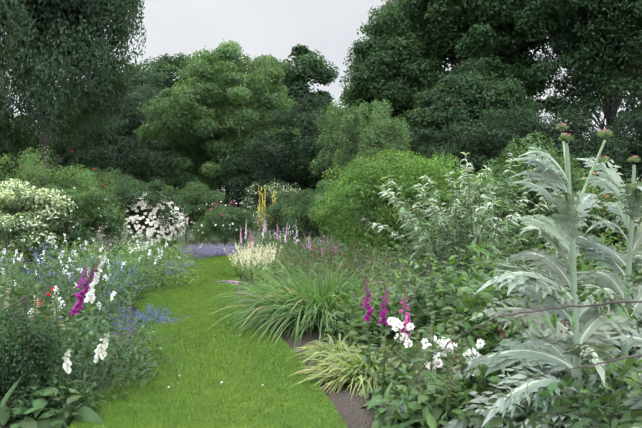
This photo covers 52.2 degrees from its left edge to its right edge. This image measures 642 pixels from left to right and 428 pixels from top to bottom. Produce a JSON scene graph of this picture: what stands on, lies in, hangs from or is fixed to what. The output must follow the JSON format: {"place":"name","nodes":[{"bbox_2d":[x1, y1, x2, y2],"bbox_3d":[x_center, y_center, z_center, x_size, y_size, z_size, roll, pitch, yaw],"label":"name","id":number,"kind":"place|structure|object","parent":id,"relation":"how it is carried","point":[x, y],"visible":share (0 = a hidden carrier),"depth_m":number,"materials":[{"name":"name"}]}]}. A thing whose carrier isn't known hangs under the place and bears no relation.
{"place":"outdoors","nodes":[
{"label":"outdoors","id":0,"kind":"place"},
{"bbox_2d":[7,250,347,427],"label":"lawn path","id":1,"kind":"structure","parent":0,"point":[262,411],"depth_m":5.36,"materials":[{"name":"plant"}]},
{"bbox_2d":[0,206,641,427],"bbox_3d":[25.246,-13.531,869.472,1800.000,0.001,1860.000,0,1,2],"label":"ground","id":2,"kind":"structure","parent":0,"point":[353,413],"depth_m":8.12,"materials":[{"name":"soil"}]},
{"bbox_2d":[0,167,24,248],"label":"shrub","id":3,"kind":"object","parent":2,"relation":"on","point":[2,179],"visible":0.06,"depth_m":15.57,"materials":[{"name":"green plant"}]},
{"bbox_2d":[0,96,64,185],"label":"tree","id":4,"kind":"object","parent":2,"relation":"on","point":[4,163],"visible":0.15,"depth_m":40.44,"materials":[{"name":"green plant"}]},
{"bbox_2d":[0,295,77,399],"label":"box shrub","id":5,"kind":"object","parent":2,"relation":"on","point":[19,337],"visible":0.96,"depth_m":4.96,"materials":[{"name":"green plant"}]},
{"bbox_2d":[6,123,82,189],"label":"tree","id":6,"kind":"object","parent":2,"relation":"on","point":[60,151],"visible":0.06,"depth_m":45.62,"materials":[{"name":"green plant"}]},
{"bbox_2d":[0,179,94,280],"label":"flowering shrub","id":7,"kind":"object","parent":2,"relation":"on","point":[25,207],"visible":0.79,"depth_m":12.55,"materials":[{"name":"white plant"}]},
{"bbox_2d":[0,145,121,257],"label":"shrub","id":8,"kind":"object","parent":2,"relation":"on","point":[47,180],"visible":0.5,"depth_m":16.36,"materials":[{"name":"green plant"}]},
{"bbox_2d":[0,223,126,423],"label":"foxgloves","id":9,"kind":"object","parent":2,"relation":"on","point":[87,289],"visible":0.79,"depth_m":5.79,"materials":[{"name":"white plant"}]},
{"bbox_2d":[0,0,145,184],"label":"birch tree","id":10,"kind":"object","parent":2,"relation":"on","point":[39,38],"visible":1,"depth_m":32.94,"materials":[{"name":"green plant"}]},
{"bbox_2d":[33,80,125,172],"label":"dark tree","id":11,"kind":"object","parent":2,"relation":"on","point":[115,138],"visible":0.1,"depth_m":48.84,"materials":[{"name":"green plant"}]},
{"bbox_2d":[33,188,128,266],"bbox_3d":[-5.065,0.436,13.747,2.160,1.944,1.986,0,1,2],"label":"white rose shrub","id":12,"kind":"object","parent":2,"relation":"on","point":[87,209],"visible":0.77,"depth_m":13.39,"materials":[{"name":"green plant"}]},
{"bbox_2d":[0,235,187,343],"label":"flowering plants","id":13,"kind":"object","parent":2,"relation":"on","point":[109,282],"visible":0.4,"depth_m":9.10,"materials":[{"name":"green plant"}]},
{"bbox_2d":[0,228,200,323],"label":"border plant","id":14,"kind":"object","parent":2,"relation":"on","point":[31,268],"visible":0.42,"depth_m":11.86,"materials":[{"name":"green plant"}]},
{"bbox_2d":[0,234,202,346],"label":"phlox plant","id":15,"kind":"object","parent":2,"relation":"on","point":[162,279],"visible":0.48,"depth_m":10.49,"materials":[{"name":"green plant"}]},
{"bbox_2d":[0,296,204,427],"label":"leafy plant","id":16,"kind":"object","parent":2,"relation":"on","point":[66,408],"visible":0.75,"depth_m":5.34,"materials":[{"name":"green plant"}]},
{"bbox_2d":[71,166,148,245],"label":"shrub","id":17,"kind":"object","parent":2,"relation":"on","point":[105,175],"visible":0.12,"depth_m":23.85,"materials":[{"name":"green plant"}]},
{"bbox_2d":[54,137,190,191],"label":"shrub","id":18,"kind":"object","parent":2,"relation":"on","point":[130,161],"visible":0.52,"depth_m":41.09,"materials":[{"name":"green plant"}]},
{"bbox_2d":[102,68,173,155],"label":"tree","id":19,"kind":"object","parent":2,"relation":"on","point":[133,123],"visible":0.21,"depth_m":56.40,"materials":[{"name":"green plant"}]},
{"bbox_2d":[100,177,189,250],"bbox_3d":[-5.071,0.142,18.489,2.716,2.366,2.607,0,1,2],"label":"white rose shrub","id":20,"kind":"object","parent":2,"relation":"on","point":[124,191],"visible":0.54,"depth_m":18.03,"materials":[{"name":"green plant"}]},
{"bbox_2d":[33,150,636,261],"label":"shrub roses","id":21,"kind":"object","parent":20,"relation":"attached to","point":[152,230],"visible":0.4,"depth_m":17.81,"materials":[{"name":"white plant"}]},
{"bbox_2d":[45,232,253,310],"bbox_3d":[-3.807,0.925,15.348,3.514,1.054,11.700,0,1,2],"label":"plant","id":22,"kind":"object","parent":2,"relation":"on","point":[210,250],"visible":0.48,"depth_m":14.45,"materials":[{"name":"green plant"}]},
{"bbox_2d":[114,52,195,115],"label":"oak tree","id":23,"kind":"object","parent":2,"relation":"on","point":[164,64],"visible":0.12,"depth_m":91.26,"materials":[{"name":"green plant"}]},
{"bbox_2d":[140,140,232,215],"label":"shrub","id":24,"kind":"object","parent":2,"relation":"on","point":[179,170],"visible":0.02,"depth_m":50.93,"materials":[{"name":"green plant"}]},
{"bbox_2d":[153,180,227,241],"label":"shrub","id":25,"kind":"object","parent":2,"relation":"on","point":[200,199],"visible":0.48,"depth_m":26.56,"materials":[{"name":"green plant"}]},
{"bbox_2d":[132,39,305,205],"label":"ash tree","id":26,"kind":"object","parent":2,"relation":"on","point":[204,125],"visible":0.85,"depth_m":44.95,"materials":[{"name":"green plant"}]},
{"bbox_2d":[190,204,255,249],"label":"rose bush","id":27,"kind":"object","parent":2,"relation":"on","point":[224,233],"visible":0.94,"depth_m":22.12,"materials":[{"name":"green plant"}]},
{"bbox_2d":[211,147,310,226],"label":"shrub","id":28,"kind":"object","parent":2,"relation":"on","point":[239,182],"visible":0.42,"depth_m":40.62,"materials":[{"name":"green plant"}]},
{"bbox_2d":[241,180,300,243],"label":"hawthorn shrub","id":29,"kind":"object","parent":2,"relation":"on","point":[274,187],"visible":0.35,"depth_m":25.95,"materials":[{"name":"green plant"}]},
{"bbox_2d":[245,44,339,154],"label":"sycamore tree","id":30,"kind":"object","parent":2,"relation":"on","point":[305,69],"visible":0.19,"depth_m":60.15,"materials":[{"name":"green plant"}]},
{"bbox_2d":[261,190,325,249],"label":"green shrub","id":31,"kind":"object","parent":2,"relation":"on","point":[275,208],"visible":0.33,"depth_m":22.72,"materials":[{"name":"green plant"}]},
{"bbox_2d":[246,91,362,211],"bbox_3d":[0.020,-3.139,39.543,9.092,8.214,8.016,0,1,2],"label":"tree","id":32,"kind":"object","parent":2,"relation":"on","point":[300,152],"visible":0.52,"depth_m":38.41,"materials":[{"name":"green plant"}]},
{"bbox_2d":[203,234,427,401],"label":"grass clumps","id":33,"kind":"object","parent":2,"relation":"on","point":[308,304],"visible":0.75,"depth_m":8.12,"materials":[{"name":"green plant"}]},
{"bbox_2d":[278,179,364,255],"bbox_3d":[0.076,0.108,20.111,2.370,2.385,2.584,1,1,36],"label":"green shrub","id":34,"kind":"object","parent":2,"relation":"on","point":[305,199],"visible":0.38,"depth_m":19.77,"materials":[{"name":"green plant"}]},
{"bbox_2d":[215,217,473,427],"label":"foxgloves","id":35,"kind":"object","parent":2,"relation":"on","point":[384,358],"visible":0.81,"depth_m":5.48,"materials":[{"name":"purple plant"}]},
{"bbox_2d":[309,98,412,245],"bbox_3d":[1.625,-1.618,24.970,3.873,5.674,4.279,1,1,29],"label":"apple tree","id":36,"kind":"object","parent":2,"relation":"on","point":[363,136],"visible":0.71,"depth_m":24.24,"materials":[{"name":"green plant"}]},
{"bbox_2d":[339,6,444,148],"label":"oak tree","id":37,"kind":"object","parent":2,"relation":"on","point":[376,73],"visible":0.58,"depth_m":64.56,"materials":[{"name":"green plant"}]},
{"bbox_2d":[343,125,456,221],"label":"shrub","id":38,"kind":"object","parent":2,"relation":"on","point":[413,147],"depth_m":47.18,"materials":[{"name":"green plant"}]},
{"bbox_2d":[399,406,408,419],"bbox_3d":[0.599,1.466,4.667,0.080,0.195,0.045,0,1,2],"label":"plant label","id":39,"kind":"object","parent":2,"relation":"on","point":[402,409],"visible":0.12,"depth_m":4.66,"materials":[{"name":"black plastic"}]},
{"bbox_2d":[308,146,508,270],"bbox_3d":[1.954,-0.004,13.601,4.480,2.827,2.861,0,1,2],"label":"shrub","id":40,"kind":"object","parent":2,"relation":"on","point":[384,213],"visible":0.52,"depth_m":13.18,"materials":[{"name":"green plant"}]},
{"bbox_2d":[225,187,641,328],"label":"border plant","id":41,"kind":"object","parent":2,"relation":"on","point":[266,257],"visible":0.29,"depth_m":13.43,"materials":[{"name":"green plant"}]},
{"bbox_2d":[373,316,505,427],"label":"white rose","id":42,"kind":"object","parent":2,"relation":"on","point":[431,393],"visible":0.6,"depth_m":5.16,"materials":[{"name":"green plant"}]},
{"bbox_2d":[369,152,547,301],"bbox_3d":[2.044,0.295,9.650,2.636,2.378,3.148,0,1,23],"label":"shrub","id":43,"kind":"object","parent":2,"relation":"on","point":[476,234],"visible":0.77,"depth_m":9.26,"materials":[{"name":"green plant"}]},
{"bbox_2d":[413,121,517,178],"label":"shrub","id":44,"kind":"object","parent":2,"relation":"on","point":[438,149],"visible":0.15,"depth_m":41.45,"materials":[{"name":"green plant"}]},
{"bbox_2d":[383,0,554,99],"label":"oak tree","id":45,"kind":"object","parent":2,"relation":"on","point":[454,32],"visible":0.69,"depth_m":64.42,"materials":[{"name":"green plant"}]},
{"bbox_2d":[403,58,543,155],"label":"tree","id":46,"kind":"object","parent":2,"relation":"on","point":[447,100],"visible":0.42,"depth_m":53.46,"materials":[{"name":"green plant"}]},
{"bbox_2d":[319,233,641,427],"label":"plant","id":47,"kind":"object","parent":2,"relation":"on","point":[469,303],"visible":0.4,"depth_m":6.04,"materials":[{"name":"green plant"}]},
{"bbox_2d":[369,282,641,414],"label":"rose cane","id":48,"kind":"object","parent":47,"relation":"on","point":[623,314],"visible":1,"depth_m":3.83,"materials":[{"name":"green plant"}]},
{"bbox_2d":[415,308,570,391],"bbox_3d":[0.999,0.855,3.998,1.021,0.656,0.122,1,1,40],"label":"spent rose cane","id":49,"kind":"object","parent":48,"relation":"attached to","point":[501,336],"visible":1,"depth_m":3.89,"materials":[{"name":"green plant"}]},
{"bbox_2d":[463,170,548,263],"bbox_3d":[4.366,0.112,15.151,3.692,2.544,2.810,1,1,45],"label":"shrub","id":50,"kind":"object","parent":2,"relation":"on","point":[501,237],"depth_m":14.69,"materials":[{"name":"green plant"}]},
{"bbox_2d":[445,106,581,175],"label":"shrub","id":51,"kind":"object","parent":2,"relation":"on","point":[527,120],"visible":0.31,"depth_m":40.14,"materials":[{"name":"green plant"}]},
{"bbox_2d":[457,131,608,270],"bbox_3d":[3.737,0.033,11.473,2.605,2.834,2.513,0,1,2],"label":"tall shrub","id":52,"kind":"object","parent":2,"relation":"on","point":[534,199],"visible":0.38,"depth_m":10.94,"materials":[{"name":"green plant"}]},
{"bbox_2d":[442,123,641,427],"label":"cardoon plant","id":53,"kind":"object","parent":2,"relation":"on","point":[546,353],"visible":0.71,"depth_m":4.70,"materials":[{"name":"green plant"}]},
{"bbox_2d":[508,0,641,215],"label":"oak tree","id":54,"kind":"object","parent":2,"relation":"on","point":[597,47],"visible":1,"depth_m":58.08,"materials":[{"name":"green plant"}]},
{"bbox_2d":[517,108,638,198],"bbox_3d":[15.229,-2.686,39.956,7.529,7.288,8.298,0,1,2],"label":"tree","id":55,"kind":"object","parent":2,"relation":"on","point":[614,151],"visible":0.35,"depth_m":38.18,"materials":[{"name":"green plant"}]},
{"bbox_2d":[545,167,641,274],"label":"shrub","id":56,"kind":"object","parent":2,"relation":"on","point":[607,216],"visible":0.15,"depth_m":11.38,"materials":[{"name":"green plant"}]},
{"bbox_2d":[585,110,641,197],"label":"tree","id":57,"kind":"object","parent":2,"relation":"on","point":[634,122],"visible":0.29,"depth_m":40.25,"materials":[{"name":"green plant"}]},
{"bbox_2d":[1,0,641,198],"label":"sky","id":58,"kind":"structure","parent":0,"point":[265,27],"materials":[{"name":"white"}]},
{"bbox_2d":[366,0,424,70],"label":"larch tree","id":59,"kind":"object","parent":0,"point":[389,3],"visible":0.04,"depth_m":91.56,"materials":[{"name":"green plant"}]}
]}

